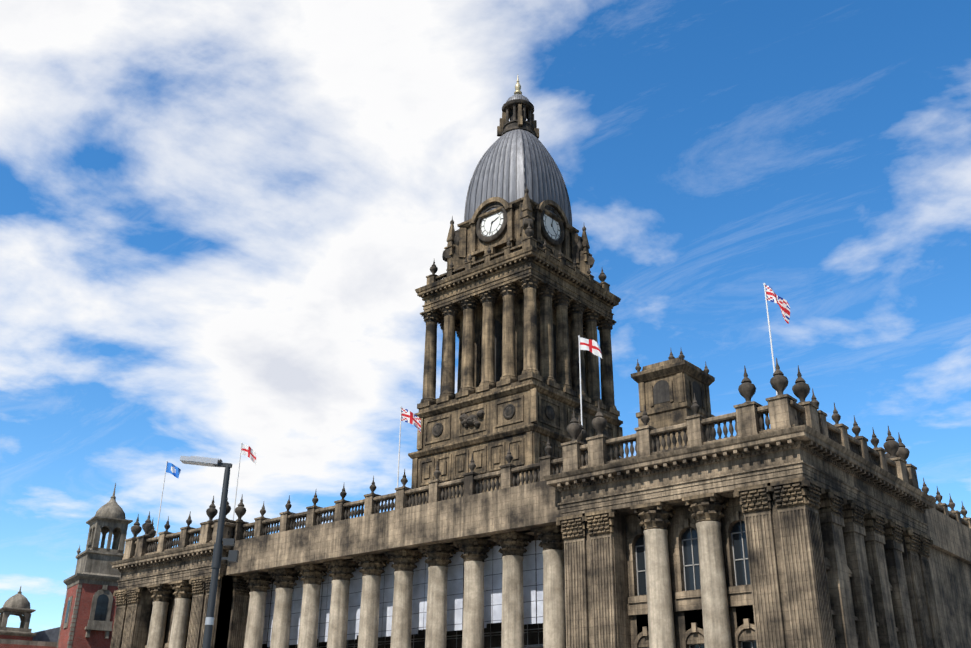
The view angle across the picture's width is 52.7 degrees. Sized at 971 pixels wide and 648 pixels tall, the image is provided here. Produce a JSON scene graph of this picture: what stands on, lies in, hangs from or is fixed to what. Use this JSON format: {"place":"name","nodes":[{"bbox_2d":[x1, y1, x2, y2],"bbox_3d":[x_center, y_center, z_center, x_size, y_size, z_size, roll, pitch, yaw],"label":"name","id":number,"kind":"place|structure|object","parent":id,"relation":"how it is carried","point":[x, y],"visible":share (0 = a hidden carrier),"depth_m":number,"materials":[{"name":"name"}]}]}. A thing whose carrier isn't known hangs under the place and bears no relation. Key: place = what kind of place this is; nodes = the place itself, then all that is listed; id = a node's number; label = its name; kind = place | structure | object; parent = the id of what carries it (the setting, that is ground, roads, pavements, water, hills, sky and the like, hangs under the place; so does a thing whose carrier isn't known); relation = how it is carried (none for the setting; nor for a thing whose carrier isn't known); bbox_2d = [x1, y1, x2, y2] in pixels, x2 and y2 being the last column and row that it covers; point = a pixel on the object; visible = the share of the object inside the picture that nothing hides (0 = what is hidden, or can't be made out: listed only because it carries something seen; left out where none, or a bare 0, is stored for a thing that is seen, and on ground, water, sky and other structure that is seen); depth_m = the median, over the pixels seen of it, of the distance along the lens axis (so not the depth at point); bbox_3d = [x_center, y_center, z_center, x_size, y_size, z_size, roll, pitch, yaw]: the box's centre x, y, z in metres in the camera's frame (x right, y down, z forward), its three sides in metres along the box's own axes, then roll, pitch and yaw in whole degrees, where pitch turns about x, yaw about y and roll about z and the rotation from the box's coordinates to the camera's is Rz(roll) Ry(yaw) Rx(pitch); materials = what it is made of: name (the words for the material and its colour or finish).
{"place":"outdoors","nodes":[
{"label":"outdoors","id":0,"kind":"place"},
{"bbox_2d":[0,515,132,647],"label":"brick tower","id":1,"kind":"structure","parent":0,"point":[93,565],"depth_m":110.43,"materials":[{"name":"red brick"}]},
{"bbox_2d":[32,627,59,641],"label":"roof","id":2,"kind":"structure","parent":1,"relation":"on","point":[50,635],"depth_m":115.37,"materials":[{"name":"grey"}]},
{"bbox_2d":[3,483,125,608],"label":"small domes","id":3,"kind":"structure","parent":1,"relation":"on","point":[111,508],"depth_m":114.67,"materials":[{"name":"grey stone"}]},
{"bbox_2d":[146,521,731,647],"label":"columns","id":4,"kind":"structure","parent":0,"point":[716,620],"depth_m":64.59,"materials":[{"name":"beige stone"}]},
{"bbox_2d":[147,492,728,601],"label":"column capitals","id":5,"kind":"object","parent":4,"relation":"on","point":[702,507],"visible":0.75,"depth_m":67.72,"materials":[{"name":"stone"}]},
{"bbox_2d":[0,0,970,632],"label":"sky","id":6,"kind":"structure","parent":0,"point":[222,222],"materials":[{"name":"blue"}]},
{"bbox_3d":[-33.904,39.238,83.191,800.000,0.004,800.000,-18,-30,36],"label":"road","id":7,"kind":"structure","parent":0,"visible":0},
{"bbox_2d":[202,462,238,647],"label":"street lamp pole","id":8,"kind":"object","parent":7,"relation":"on","point":[233,555],"visible":1,"depth_m":25.16,"materials":[{"name":"grey metal"}]},
{"bbox_2d":[180,456,222,466],"bbox_3d":[-7.589,3.666,26.194,1.060,0.227,0.340,1,-24,-1],"label":"street light head","id":9,"kind":"object","parent":8,"relation":"attached to","point":[201,461],"visible":0.93,"depth_m":26.05},
{"bbox_2d":[205,617,213,624],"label":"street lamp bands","id":10,"kind":"object","parent":8,"relation":"attached to","point":[209,620],"visible":0.86,"depth_m":24.50,"materials":[{"name":"grey metal"}]},
{"bbox_3d":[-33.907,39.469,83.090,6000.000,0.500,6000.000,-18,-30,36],"label":"ground","id":11,"kind":"structure","parent":0,"visible":0},
{"bbox_2d":[110,394,970,647],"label":"town hall walls","id":12,"kind":"structure","parent":11,"relation":"on","point":[825,580],"depth_m":57.42,"materials":[{"name":"stone"}]},
{"bbox_2d":[268,552,542,647],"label":"window frames","id":13,"kind":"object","parent":12,"relation":"on","point":[490,635],"visible":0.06,"depth_m":68.75,"materials":[{"name":"grey"}]},
{"bbox_2d":[262,540,564,646],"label":"window","id":14,"kind":"structure","parent":12,"relation":"attached to","point":[493,567],"depth_m":69.39,"materials":[{"name":"glass"}]},
{"bbox_2d":[154,283,777,550],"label":"flag poles","id":15,"kind":"object","parent":12,"relation":"on","point":[764,284],"visible":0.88,"depth_m":73.51,"materials":[{"name":"white metal"}]},
{"bbox_2d":[166,285,789,478],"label":"flags","id":16,"kind":"object","parent":15,"relation":"attached to","point":[410,417],"visible":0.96,"depth_m":69.86,"materials":[{"name":"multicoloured fabric"}]},
{"bbox_2d":[289,107,701,647],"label":"dark recesses","id":17,"kind":"object","parent":12,"relation":"on","point":[660,391],"visible":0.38,"depth_m":71.33,"materials":[{"name":"stone"}]},
{"bbox_2d":[113,477,932,606],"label":"town hall pilaster capitals","id":18,"kind":"object","parent":12,"relation":"attached to","point":[798,492],"visible":0.85,"depth_m":57.10,"materials":[{"name":"stone"}]},
{"bbox_2d":[131,358,966,555],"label":"urns and balusters","id":19,"kind":"object","parent":12,"relation":"on","point":[779,381],"visible":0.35,"depth_m":64.43,"materials":[{"name":"stone"}]},
{"bbox_2d":[408,104,714,505],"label":"clock tower","id":20,"kind":"structure","parent":12,"relation":"on","point":[526,430],"depth_m":85.08,"materials":[{"name":"stone"}]},
{"bbox_2d":[464,93,571,225],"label":"dome roof","id":21,"kind":"structure","parent":20,"relation":"on","point":[510,165],"depth_m":95.07,"materials":[{"name":"grey metal"}]},
{"bbox_2d":[514,77,521,94],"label":"finial","id":22,"kind":"object","parent":20,"relation":"on","point":[517,87],"visible":0.92,"depth_m":102.35,"materials":[{"name":"gold metal"}]},
{"bbox_2d":[420,287,616,409],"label":"tower columns","id":23,"kind":"structure","parent":20,"relation":"attached to","point":[590,383],"depth_m":86.12,"materials":[{"name":"brown stone"}]},
{"bbox_2d":[481,212,560,239],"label":"clock faces","id":24,"kind":"object","parent":20,"relation":"attached to","point":[495,224],"visible":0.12,"depth_m":92.81,"materials":[{"name":"white"}]},
{"bbox_2d":[481,211,560,239],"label":"clock markings","id":25,"kind":"object","parent":24,"relation":"on","point":[501,224],"visible":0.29,"depth_m":92.64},
{"bbox_2d":[424,99,708,436],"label":"stone ornaments","id":26,"kind":"object","parent":20,"relation":"attached to","point":[509,409],"visible":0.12,"depth_m":90.74},
{"bbox_2d":[635,521,755,647],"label":"window frames","id":27,"kind":"structure","parent":12,"relation":"attached to","point":[734,559],"depth_m":55.01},
{"bbox_2d":[636,521,756,647],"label":"window glass","id":28,"kind":"object","parent":27,"relation":"in","point":[738,554],"depth_m":54.97,"materials":[{"name":"glass"}]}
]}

